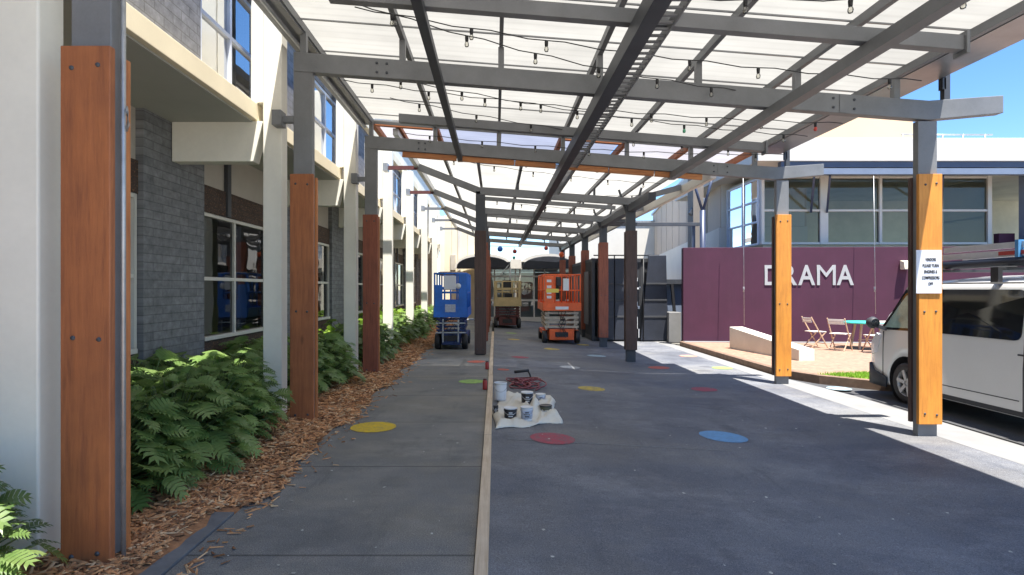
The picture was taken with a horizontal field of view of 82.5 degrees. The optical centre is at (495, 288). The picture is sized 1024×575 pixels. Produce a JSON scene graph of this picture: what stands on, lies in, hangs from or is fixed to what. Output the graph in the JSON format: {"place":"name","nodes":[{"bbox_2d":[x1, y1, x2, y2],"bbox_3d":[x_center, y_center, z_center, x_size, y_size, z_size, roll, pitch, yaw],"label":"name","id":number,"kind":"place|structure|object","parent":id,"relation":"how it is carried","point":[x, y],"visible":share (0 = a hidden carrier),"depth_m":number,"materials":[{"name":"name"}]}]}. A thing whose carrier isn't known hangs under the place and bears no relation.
{"place":"outdoors","nodes":[
{"label":"outdoors","id":0,"kind":"place"},
{"bbox_2d":[0,0,444,559],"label":"school building","id":1,"kind":"structure","parent":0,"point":[212,146],"depth_m":6.99,"materials":[{"name":"white paint"}]},
{"bbox_2d":[131,193,137,354],"bbox_3d":[-4.022,-0.170,5.345,0.104,1.788,2.370,0,0,0],"label":"window","id":2,"kind":"structure","parent":1,"relation":"in","point":[134,350],"depth_m":6.48,"materials":[{"name":"paint"}]},
{"bbox_2d":[201,0,250,98],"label":"window","id":3,"kind":"structure","parent":1,"relation":"in","point":[225,24],"depth_m":6.77,"materials":[{"name":"glass"}]},
{"bbox_2d":[204,212,262,340],"bbox_3d":[-4.022,-0.170,9.125,0.104,1.788,2.370,0,0,0],"label":"window","id":4,"kind":"structure","parent":1,"relation":"in","point":[233,249],"depth_m":8.96,"materials":[{"name":"glass"}]},
{"bbox_2d":[318,242,329,320],"bbox_3d":[-4.022,-0.170,12.905,0.104,1.788,2.370,0,0,0],"label":"window","id":5,"kind":"structure","parent":1,"relation":"in","point":[323,249],"depth_m":13.75,"materials":[{"name":"glass"}]},
{"bbox_2d":[315,80,335,164],"bbox_3d":[-3.082,-2.917,10.570,0.104,1.293,1.470,0,0,0],"label":"window","id":6,"kind":"structure","parent":1,"relation":"in","point":[325,107],"depth_m":10.56,"materials":[{"name":"glass"}]},
{"bbox_2d":[358,252,362,312],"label":"window","id":7,"kind":"structure","parent":1,"relation":"in","point":[360,256],"depth_m":17.53,"materials":[{"name":"paint"}]},
{"bbox_2d":[364,137,364,186],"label":"window","id":8,"kind":"structure","parent":1,"relation":"in","point":[364,137],"depth_m":13.87,"materials":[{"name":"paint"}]},
{"bbox_2d":[380,258,382,308],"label":"window","id":9,"kind":"structure","parent":1,"relation":"in","point":[381,260],"depth_m":20.76,"materials":[{"name":"glass"}]},
{"bbox_2d":[393,171,399,213],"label":"window","id":10,"kind":"structure","parent":1,"relation":"in","point":[396,180],"depth_m":18.15,"materials":[{"name":"glass"}]},
{"bbox_2d":[395,262,403,306],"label":"window","id":11,"kind":"structure","parent":1,"relation":"in","point":[398,267],"depth_m":24.40,"materials":[{"name":"glass"}]},
{"bbox_2d":[414,195,415,226],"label":"window","id":12,"kind":"structure","parent":1,"relation":"in","point":[414,195],"depth_m":22.45,"materials":[{"name":"paint"}]},
{"bbox_2d":[414,267,415,302],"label":"window","id":13,"kind":"structure","parent":1,"relation":"in","point":[414,267],"depth_m":29.16,"materials":[{"name":"paint"}]},
{"bbox_2d":[16,317,457,574],"bbox_3d":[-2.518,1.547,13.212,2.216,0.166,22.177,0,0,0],"label":"bark mulch","id":14,"kind":"object","parent":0,"point":[150,538],"visible":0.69,"depth_m":4.71,"materials":[{"name":"brown wood"}]},
{"bbox_2d":[0,465,67,574],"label":"garden shrub","id":15,"kind":"object","parent":14,"relation":"on","point":[9,560],"visible":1,"depth_m":2.92,"materials":[{"name":"green plant"}]},
{"bbox_2d":[131,371,187,477],"bbox_3d":[-3.440,1.148,4.942,1.670,0.963,1.746,0,0,-26],"label":"garden shrub","id":16,"kind":"object","parent":14,"relation":"on","point":[137,374],"visible":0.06,"depth_m":5.13,"materials":[{"name":"green plant"}]},
{"bbox_2d":[131,389,208,514],"bbox_3d":[-2.918,1.198,4.361,1.411,0.915,1.469,0,0,-27],"label":"garden shrub","id":17,"kind":"object","parent":14,"relation":"on","point":[172,461],"visible":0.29,"depth_m":4.35,"materials":[{"name":"green plant"}]},
{"bbox_2d":[131,348,236,429],"bbox_3d":[-3.495,1.123,5.781,1.771,1.045,1.678,0,0,-41],"label":"garden shrub","id":18,"kind":"object","parent":14,"relation":"on","point":[153,371],"visible":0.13,"depth_m":5.91,"materials":[{"name":"green plant"}]},
{"bbox_2d":[138,512,233,574],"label":"path edging","id":19,"kind":"object","parent":14,"relation":"on","point":[164,564],"visible":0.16,"depth_m":3.59,"materials":[{"name":"concrete"}]},
{"bbox_2d":[131,373,257,481],"bbox_3d":[-2.776,1.224,5.046,1.534,0.956,1.434,0,0,3],"label":"garden shrub","id":20,"kind":"object","parent":14,"relation":"on","point":[213,402],"visible":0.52,"depth_m":4.93,"materials":[{"name":"green plant"}]},
{"bbox_2d":[139,346,263,417],"bbox_3d":[-3.557,1.148,6.800,1.746,0.963,1.670,0,0,-40],"label":"garden shrub","id":21,"kind":"object","parent":14,"relation":"on","point":[195,358],"visible":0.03,"depth_m":6.62,"materials":[{"name":"green plant"}]},
{"bbox_2d":[151,363,288,458],"bbox_3d":[-2.850,1.198,5.782,1.469,0.915,1.411,0,0,9],"label":"garden shrub","id":22,"kind":"object","parent":14,"relation":"on","point":[240,380],"visible":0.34,"depth_m":5.69,"materials":[{"name":"green plant"}]},
{"bbox_2d":[172,351,295,427],"bbox_3d":[-3.006,1.207,6.475,1.506,1.004,1.610,0,0,-21],"label":"garden shrub","id":23,"kind":"object","parent":14,"relation":"on","point":[246,368],"visible":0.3,"depth_m":6.39,"materials":[{"name":"green plant"}]},
{"bbox_2d":[219,336,289,379],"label":"garden shrub","id":24,"kind":"object","parent":14,"relation":"on","point":[234,345],"visible":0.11,"depth_m":8.31,"materials":[{"name":"green plant"}]},
{"bbox_2d":[224,344,318,403],"bbox_3d":[-3.121,1.198,7.777,1.411,0.915,1.469,0,0,43],"label":"garden shrub","id":25,"kind":"object","parent":14,"relation":"on","point":[244,350],"visible":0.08,"depth_m":7.65,"materials":[{"name":"green plant"}]},
{"bbox_2d":[262,339,342,393],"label":"garden shrub","id":26,"kind":"object","parent":14,"relation":"on","point":[322,372],"visible":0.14,"depth_m":8.41,"materials":[{"name":"green plant"}]},
{"bbox_2d":[318,325,360,357],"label":"garden shrub","id":27,"kind":"object","parent":14,"relation":"on","point":[329,330],"visible":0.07,"depth_m":11.45,"materials":[{"name":"green plant"}]},
{"bbox_2d":[318,331,362,372],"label":"garden shrub","id":28,"kind":"object","parent":14,"relation":"on","point":[339,337],"visible":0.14,"depth_m":10.17,"materials":[{"name":"green plant"}]},
{"bbox_2d":[318,332,365,388],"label":"garden shrub","id":29,"kind":"object","parent":14,"relation":"on","point":[343,373],"visible":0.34,"depth_m":9.29,"materials":[{"name":"green plant"}]},
{"bbox_2d":[324,318,362,330],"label":"garden shrub","id":30,"kind":"object","parent":14,"relation":"on","point":[338,324],"visible":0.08,"depth_m":13.38,"materials":[{"name":"green plant"}]},
{"bbox_2d":[325,323,388,367],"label":"garden shrub","id":31,"kind":"object","parent":14,"relation":"on","point":[360,349],"visible":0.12,"depth_m":11.87,"materials":[{"name":"green plant"}]},
{"bbox_2d":[341,325,398,359],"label":"garden shrub","id":32,"kind":"object","parent":14,"relation":"on","point":[388,353],"visible":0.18,"depth_m":12.70,"materials":[{"name":"green plant"}]},
{"bbox_2d":[343,320,401,353],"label":"garden shrub","id":33,"kind":"object","parent":14,"relation":"on","point":[392,332],"visible":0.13,"depth_m":13.89,"materials":[{"name":"green plant"}]},
{"bbox_2d":[358,311,406,338],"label":"garden shrub","id":34,"kind":"object","parent":14,"relation":"on","point":[361,315],"visible":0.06,"depth_m":16.03,"materials":[{"name":"green plant"}]},
{"bbox_2d":[380,318,410,343],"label":"garden shrub","id":35,"kind":"object","parent":14,"relation":"on","point":[395,329],"visible":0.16,"depth_m":15.41,"materials":[{"name":"green plant"}]},
{"bbox_2d":[380,307,413,337],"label":"garden shrub","id":36,"kind":"object","parent":14,"relation":"on","point":[397,311],"visible":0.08,"depth_m":17.71,"materials":[{"name":"green plant"}]},
{"bbox_2d":[380,314,419,341],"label":"garden shrub","id":37,"kind":"object","parent":14,"relation":"on","point":[409,329],"visible":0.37,"depth_m":16.59,"materials":[{"name":"green plant"}]},
{"bbox_2d":[395,312,430,333],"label":"garden shrub","id":38,"kind":"object","parent":14,"relation":"on","point":[419,315],"visible":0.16,"depth_m":19.25,"materials":[{"name":"green plant"}]},
{"bbox_2d":[404,318,429,338],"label":"garden shrub","id":39,"kind":"object","parent":14,"relation":"on","point":[418,323],"visible":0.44,"depth_m":18.05,"materials":[{"name":"green plant"}]},
{"bbox_2d":[400,308,434,330],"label":"garden shrub","id":40,"kind":"object","parent":14,"relation":"on","point":[426,314],"visible":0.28,"depth_m":21.09,"materials":[{"name":"green plant"}]},
{"bbox_2d":[405,304,437,325],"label":"garden shrub","id":41,"kind":"object","parent":14,"relation":"on","point":[429,310],"visible":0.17,"depth_m":23.41,"materials":[{"name":"green plant"}]},
{"bbox_2d":[414,304,439,324],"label":"garden shrub","id":42,"kind":"object","parent":14,"relation":"on","point":[431,313],"visible":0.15,"depth_m":24.95,"materials":[{"name":"green plant"}]},
{"bbox_2d":[165,320,492,574],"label":"footpath","id":43,"kind":"structure","parent":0,"point":[411,507],"depth_m":4.49,"materials":[{"name":"concrete"}]},
{"bbox_2d":[433,272,470,348],"bbox_3d":[-1.170,0.575,16.290,0.904,2.050,2.160,0,0,0],"label":"scissor lift","id":44,"kind":"object","parent":43,"relation":"on","point":[444,309],"visible":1,"depth_m":15.26,"materials":[{"name":"blue paint"}]},
{"bbox_2d":[483,378,486,389],"bbox_3d":[-0.165,1.513,9.260,0.072,0.172,0.071,0,0,0],"label":"spray can","id":45,"kind":"object","parent":43,"relation":"on","point":[484,383],"visible":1,"depth_m":9.23,"materials":[{"name":"red paint"}]},
{"bbox_2d":[485,361,488,368],"bbox_3d":[-0.165,1.518,11.586,0.072,0.162,0.071,0,0,0],"label":"spray can","id":46,"kind":"object","parent":43,"relation":"on","point":[486,364],"visible":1,"depth_m":11.56,"materials":[{"name":"red paint"}]},
{"bbox_2d":[370,318,833,401],"bbox_3d":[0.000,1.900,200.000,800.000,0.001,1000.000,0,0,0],"label":"ground","id":47,"kind":"structure","parent":0,"point":[678,344],"depth_m":16.59,"materials":[{"name":"grey concrete"}]},
{"bbox_2d":[444,216,474,318],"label":"cream wing","id":48,"kind":"structure","parent":47,"relation":"on","point":[459,245],"depth_m":31.20,"materials":[{"name":"beige paint"}]},
{"bbox_2d":[455,254,578,322],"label":"pavilion building","id":49,"kind":"structure","parent":47,"relation":"on","point":[527,271],"depth_m":30.60,"materials":[{"name":"beige concrete"}]},
{"bbox_2d":[474,269,567,316],"bbox_3d":[2.960,0.230,30.620,8.120,2.500,0.080,0,0,0],"label":"window","id":50,"kind":"structure","parent":49,"relation":"in","point":[528,278],"depth_m":30.62,"materials":[{"name":"black glass"}]},
{"bbox_2d":[549,220,654,261],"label":"building","id":51,"kind":"structure","parent":47,"relation":"on","point":[645,240],"depth_m":42.00,"materials":[{"name":"white painted render"}]},
{"bbox_2d":[665,311,680,342],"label":"litter bin","id":52,"kind":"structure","parent":47,"relation":"on","point":[673,326],"depth_m":19.30,"materials":[{"name":"concrete"}]},
{"bbox_2d":[667,279,680,311],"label":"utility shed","id":53,"kind":"structure","parent":47,"relation":"on","point":[673,294],"depth_m":20.40,"materials":[{"name":"blue metal"}]},
{"bbox_2d":[691,180,712,247],"bbox_3d":[6.731,-0.981,19.078,0.784,5.561,0.445,0,0,0],"label":"steel tree post","id":54,"kind":"object","parent":47,"relation":"on","point":[702,227],"visible":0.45,"depth_m":18.94,"materials":[{"name":"grey metal"}]},
{"bbox_2d":[609,219,699,225],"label":"tie beam","id":55,"kind":"structure","parent":54,"relation":"attached to","point":[620,222],"depth_m":18.85,"materials":[{"name":"grey metal"}]},
{"bbox_2d":[651,179,806,278],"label":"clad building","id":56,"kind":"structure","parent":47,"relation":"on","point":[670,242],"depth_m":23.09,"materials":[{"name":"metal"}]},
{"bbox_2d":[675,117,1023,247],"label":"glazed hall","id":57,"kind":"structure","parent":47,"relation":"on","point":[982,191],"depth_m":19.27,"materials":[{"name":"white glass"}]},
{"bbox_2d":[688,198,704,215],"bbox_3d":[7.337,-2.850,21.350,0.566,0.900,0.300,0,0,0],"label":"flood light","id":58,"kind":"object","parent":57,"relation":"attached to","point":[690,212],"visible":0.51,"depth_m":21.20,"materials":[{"name":"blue metal"}]},
{"bbox_2d":[727,179,759,246],"bbox_3d":[8.541,-2.520,20.140,0.100,2.200,2.580,0,0,0],"label":"window","id":59,"kind":"structure","parent":57,"relation":"in","point":[751,188],"depth_m":20.00,"materials":[{"name":"glass"}]},
{"bbox_2d":[760,176,991,244],"bbox_3d":[12.214,-2.520,18.750,7.385,2.200,0.140,0,0,0],"label":"window","id":60,"kind":"structure","parent":57,"relation":"in","point":[822,180],"depth_m":18.70,"materials":[{"name":"grey glass"}]},
{"bbox_2d":[944,179,984,241],"bbox_3d":[15.972,-2.520,19.800,0.060,2.200,1.900,0,0,0],"label":"window","id":61,"kind":"structure","parent":57,"relation":"in","point":[958,226],"depth_m":19.78,"materials":[{"name":"grey glass"}]},
{"bbox_2d":[437,39,1023,284],"label":"sky","id":62,"kind":"structure","parent":0,"point":[1000,73],"materials":[{"name":"blue"}]},
{"bbox_2d":[488,321,1023,574],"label":"driveway","id":63,"kind":"structure","parent":0,"point":[583,493],"depth_m":5.17,"materials":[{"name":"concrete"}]},
{"bbox_2d":[474,331,493,574],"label":"timber strip","id":64,"kind":"object","parent":63,"relation":"on","point":[481,554],"visible":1,"depth_m":4.52,"materials":[{"name":"brown wood"}]},
{"bbox_2d":[494,263,521,327],"bbox_3d":[0.500,0.282,24.900,1.144,2.689,2.140,0,0,0],"label":"scissor lift","id":65,"kind":"object","parent":63,"relation":"on","point":[508,299],"visible":1,"depth_m":23.92,"materials":[{"name":"yellow paint"}]},
{"bbox_2d":[506,377,546,390],"bbox_3d":[0.514,1.566,9.882,0.682,0.108,1.288,0,0,0],"label":"cable heap","id":66,"kind":"object","parent":63,"relation":"on","point":[525,385],"visible":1,"depth_m":9.71,"materials":[{"name":"red rubber"}]},
{"bbox_2d":[514,369,530,376],"bbox_3d":[0.492,1.531,10.501,0.309,0.160,0.117,0,0,0],"label":"caulking gun","id":67,"kind":"object","parent":66,"relation":"on","point":[521,371],"visible":0.87,"depth_m":10.48,"materials":[{"name":"black metal"}]},
{"bbox_2d":[492,391,562,428],"bbox_3d":[0.419,1.519,7.802,0.915,0.249,2.390,0,0,0],"label":"drop cloth","id":68,"kind":"object","parent":63,"relation":"on","point":[552,416],"visible":0.65,"depth_m":7.25,"materials":[{"name":"fabric"}]},
{"bbox_2d":[493,405,498,413],"bbox_3d":[0.005,1.520,7.317,0.073,0.110,0.090,0,0,0],"label":"paint bucket","id":69,"kind":"object","parent":68,"relation":"on","point":[495,408],"visible":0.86,"depth_m":7.30,"materials":[{"name":"black plastic"}]},
{"bbox_2d":[494,381,506,400],"bbox_3d":[0.073,1.455,8.292,0.192,0.248,0.210,0,0,0],"label":"paint bucket","id":70,"kind":"object","parent":68,"relation":"on","point":[500,388],"visible":1,"depth_m":8.23,"materials":[{"name":"white plastic"}]},
{"bbox_2d":[503,406,516,418],"bbox_3d":[0.183,1.512,7.074,0.170,0.145,0.187,0,0,0],"label":"paint bucket","id":71,"kind":"object","parent":68,"relation":"on","point":[510,412],"visible":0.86,"depth_m":7.03,"materials":[{"name":"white plastic"}]},
{"bbox_2d":[520,405,532,420],"bbox_3d":[0.381,1.513,7.078,0.160,0.164,0.178,0,0,0],"label":"paint bucket","id":72,"kind":"object","parent":68,"relation":"on","point":[526,412],"visible":0.95,"depth_m":7.03,"materials":[{"name":"white plastic"}]},
{"bbox_2d":[521,391,532,402],"bbox_3d":[0.439,1.511,8.052,0.175,0.176,0.193,0,0,0],"label":"paint bucket","id":73,"kind":"object","parent":68,"relation":"on","point":[527,396],"visible":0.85,"depth_m":8.00,"materials":[{"name":"white plastic"}]},
{"bbox_2d":[535,393,545,400],"bbox_3d":[0.640,1.547,8.244,0.150,0.124,0.168,0,0,0],"label":"paint bucket","id":74,"kind":"object","parent":68,"relation":"on","point":[539,396],"visible":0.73,"depth_m":8.20,"materials":[{"name":"white plastic"}]},
{"bbox_2d":[539,404,551,411],"bbox_3d":[0.640,1.543,7.403,0.167,0.131,0.185,0,0,0],"label":"paint bucket","id":75,"kind":"object","parent":68,"relation":"on","point":[544,407],"visible":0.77,"depth_m":7.36,"materials":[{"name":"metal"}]},
{"bbox_2d":[61,0,1023,565],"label":"steel canopy","id":76,"kind":"object","parent":63,"relation":"on","point":[831,50],"visible":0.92,"depth_m":6.96,"materials":[{"name":"metal"}]},
{"bbox_2d":[363,6,735,96],"bbox_3d":[0.775,-2.483,6.250,4.508,0.452,0.046,0,0,-19],"label":"festoon string","id":77,"kind":"object","parent":76,"relation":"hanging from","point":[535,54],"visible":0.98,"depth_m":6.11,"materials":[{"name":"black plastic"}]},
{"bbox_2d":[391,98,728,155],"bbox_3d":[1.350,-2.443,8.950,5.848,0.556,0.046,0,0,-13],"label":"festoon string","id":78,"kind":"object","parent":76,"relation":"hanging from","point":[419,106],"visible":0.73,"depth_m":8.59,"materials":[{"name":"black plastic"}]},
{"bbox_2d":[344,80,842,130],"bbox_3d":[1.350,-2.445,7.800,6.705,0.630,0.044,0,0,-2],"label":"festoon string","id":79,"kind":"object","parent":76,"relation":"hanging from","point":[651,114],"visible":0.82,"depth_m":7.80,"materials":[{"name":"black plastic"}]},
{"bbox_2d":[405,133,783,160],"bbox_3d":[1.600,-2.426,9.950,6.421,0.606,0.045,0,0,4],"label":"festoon string","id":80,"kind":"object","parent":76,"relation":"hanging from","point":[755,155],"visible":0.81,"depth_m":9.98,"materials":[{"name":"black plastic"}]},
{"bbox_2d":[399,82,807,141],"bbox_3d":[1.500,-2.432,8.000,6.317,0.593,0.046,0,0,-11],"label":"festoon string","id":81,"kind":"object","parent":76,"relation":"hanging from","point":[631,119],"visible":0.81,"depth_m":7.94,"materials":[{"name":"black plastic"}]},
{"bbox_2d":[355,6,921,89],"bbox_3d":[1.625,-2.422,5.950,5.993,0.575,0.045,0,0,-7],"label":"festoon string","id":82,"kind":"object","parent":76,"relation":"hanging from","point":[690,61],"visible":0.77,"depth_m":5.89,"materials":[{"name":"black plastic"}]},
{"bbox_2d":[711,0,966,13],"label":"festoon string","id":83,"kind":"object","parent":76,"relation":"hanging from","point":[850,3],"visible":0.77,"depth_m":4.64,"materials":[{"name":"black plastic"}]},
{"bbox_2d":[916,250,941,292],"bbox_3d":[5.155,-0.203,6.938,0.300,0.515,0.012,0,0,0],"label":"paper sign","id":84,"kind":"object","parent":76,"relation":"attached to","point":[928,271],"visible":1,"depth_m":6.94,"materials":[{"name":"white paper"}]},
{"bbox_2d":[383,128,715,361],"bbox_3d":[0.960,-0.628,20.250,7.320,4.856,18.300,0,0,0],"label":"steel canopy","id":85,"kind":"object","parent":63,"relation":"on","point":[469,194],"visible":0.88,"depth_m":15.06,"materials":[{"name":"grey metal"}]},
{"bbox_2d":[496,217,577,225],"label":"festoon string","id":86,"kind":"object","parent":85,"relation":"hanging from","point":[536,222],"visible":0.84,"depth_m":20.36,"materials":[{"name":"black rubber"}]},
{"bbox_2d":[496,201,594,212],"bbox_3d":[1.450,-2.373,16.750,3.514,0.376,0.045,0,0,-5],"label":"festoon string","id":87,"kind":"object","parent":85,"relation":"hanging from","point":[546,209],"visible":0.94,"depth_m":16.77,"materials":[{"name":"black rubber"}]},
{"bbox_2d":[453,161,660,187],"bbox_3d":[1.250,-2.539,12.800,5.241,0.479,0.046,0,0,-13],"label":"festoon string","id":88,"kind":"object","parent":85,"relation":"hanging from","point":[553,174],"visible":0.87,"depth_m":12.78,"materials":[{"name":"black plastic"}]},
{"bbox_2d":[538,274,580,342],"bbox_3d":[2.050,0.629,18.985,1.194,2.160,2.170,0,0,0],"label":"scissor lift","id":89,"kind":"object","parent":63,"relation":"on","point":[569,330],"visible":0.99,"depth_m":18.02,"materials":[{"name":"orange paint"}]},
{"bbox_2d":[572,255,666,340],"bbox_3d":[4.500,0.310,22.739,2.560,2.900,6.522,0,0,0],"label":"storage container","id":90,"kind":"object","parent":63,"relation":"on","point":[651,297],"visible":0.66,"depth_m":19.55,"materials":[{"name":"grey metal"}]},
{"bbox_2d":[598,259,613,339],"bbox_3d":[3.710,0.365,19.564,0.540,2.710,0.072,0,0,0],"label":"door","id":91,"kind":"structure","parent":90,"relation":"in","point":[610,261],"depth_m":19.55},
{"bbox_2d":[615,259,623,339],"bbox_3d":[4.260,0.365,19.564,0.519,2.710,0.072,0,0,0],"label":"door","id":92,"kind":"structure","parent":90,"relation":"in","point":[619,263],"depth_m":19.55,"materials":[{"name":"grey glass"}]},
{"bbox_2d":[641,255,666,340],"bbox_3d":[5.321,0.310,19.524,0.918,2.860,0.072,0,0,0],"label":"door","id":93,"kind":"structure","parent":90,"relation":"in","point":[655,298],"depth_m":19.51,"materials":[{"name":"grey metal"}]},
{"bbox_2d":[730,327,813,360],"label":"ramp wall","id":94,"kind":"structure","parent":0,"point":[746,339],"depth_m":14.88,"materials":[{"name":"beige concrete"}]},
{"bbox_2d":[688,342,871,373],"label":"terrace","id":95,"kind":"structure","parent":0,"point":[840,360],"depth_m":13.95,"materials":[{"name":"concrete"}]},
{"bbox_2d":[801,316,827,347],"bbox_3d":[8.975,1.216,16.398,0.514,0.875,0.452,0,0,-5],"label":"folding chair","id":96,"kind":"object","parent":95,"relation":"on","point":[806,319],"visible":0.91,"depth_m":16.28,"materials":[{"name":"wood"}]},
{"bbox_2d":[827,318,852,350],"bbox_3d":[9.200,1.216,15.585,0.514,0.875,0.452,0,0,-38],"label":"folding chair","id":97,"kind":"object","parent":95,"relation":"on","point":[839,321],"visible":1,"depth_m":15.49,"materials":[{"name":"wood"}]},
{"bbox_2d":[818,370,868,378],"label":"grass","id":98,"kind":"structure","parent":95,"relation":"on","point":[860,374],"depth_m":11.00,"materials":[{"name":"green plant"}]},
{"bbox_2d":[681,247,1023,342],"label":"feature wall","id":99,"kind":"structure","parent":95,"relation":"on","point":[717,302],"depth_m":17.98,"materials":[{"name":"paint"}]},
{"bbox_2d":[743,186,744,291],"bbox_3d":[7.386,-1.143,17.360,0.043,4.445,0.136,0,0,0],"label":"stay rod","id":100,"kind":"object","parent":99,"relation":"attached to","point":[743,234],"visible":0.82,"depth_m":17.37,"materials":[{"name":"metal"}]},
{"bbox_2d":[873,176,875,313],"bbox_3d":[11.281,-1.308,17.360,0.043,4.116,0.136,0,0,0],"label":"stay rod","id":101,"kind":"object","parent":99,"relation":"attached to","point":[874,250],"visible":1,"depth_m":17.35,"materials":[{"name":"metal"}]},
{"bbox_2d":[900,261,907,269],"bbox_3d":[12.450,-0.719,17.675,0.240,0.278,0.218,0,0,0],"label":"wall light","id":102,"kind":"object","parent":99,"relation":"attached to","point":[903,265],"visible":0.73,"depth_m":17.62,"materials":[{"name":"white plastic"}]},
{"bbox_2d":[844,320,883,349],"bbox_3d":[10.200,1.277,16.000,1.240,0.747,1.240,0,0,0],"label":"round table","id":103,"kind":"object","parent":95,"relation":"on","point":[861,323],"visible":0.43,"depth_m":15.91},
{"bbox_2d":[861,321,884,351],"bbox_3d":[9.782,1.216,14.975,0.452,0.875,0.514,0,0,-5],"label":"folding chair","id":104,"kind":"object","parent":95,"relation":"on","point":[868,335],"visible":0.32,"depth_m":15.01,"materials":[{"name":"wood"}]},
{"bbox_2d":[654,341,1023,464],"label":"paved strip","id":105,"kind":"object","parent":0,"point":[1010,451],"visible":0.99,"depth_m":8.33,"materials":[{"name":"concrete"}]},
{"bbox_2d":[790,379,1023,445],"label":"road","id":106,"kind":"structure","parent":0,"point":[1003,426],"depth_m":8.22,"materials":[{"name":"grey asphalt"}]},
{"bbox_2d":[680,341,891,390],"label":"kerb","id":107,"kind":"structure","parent":106,"relation":"on","point":[861,383],"depth_m":11.37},
{"bbox_2d":[866,267,1023,417],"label":"parked van","id":108,"kind":"object","parent":106,"relation":"on","point":[983,342],"visible":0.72,"depth_m":7.83,"materials":[{"name":"white paint"}]},
{"bbox_2d":[942,239,1023,260],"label":"extension ladder","id":109,"kind":"object","parent":108,"relation":"on","point":[1018,246],"visible":0.93,"depth_m":7.89,"materials":[{"name":"metal"}]},
{"bbox_2d":[942,256,1023,268],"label":"awning roll","id":110,"kind":"object","parent":108,"relation":"on","point":[995,262],"visible":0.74,"depth_m":7.85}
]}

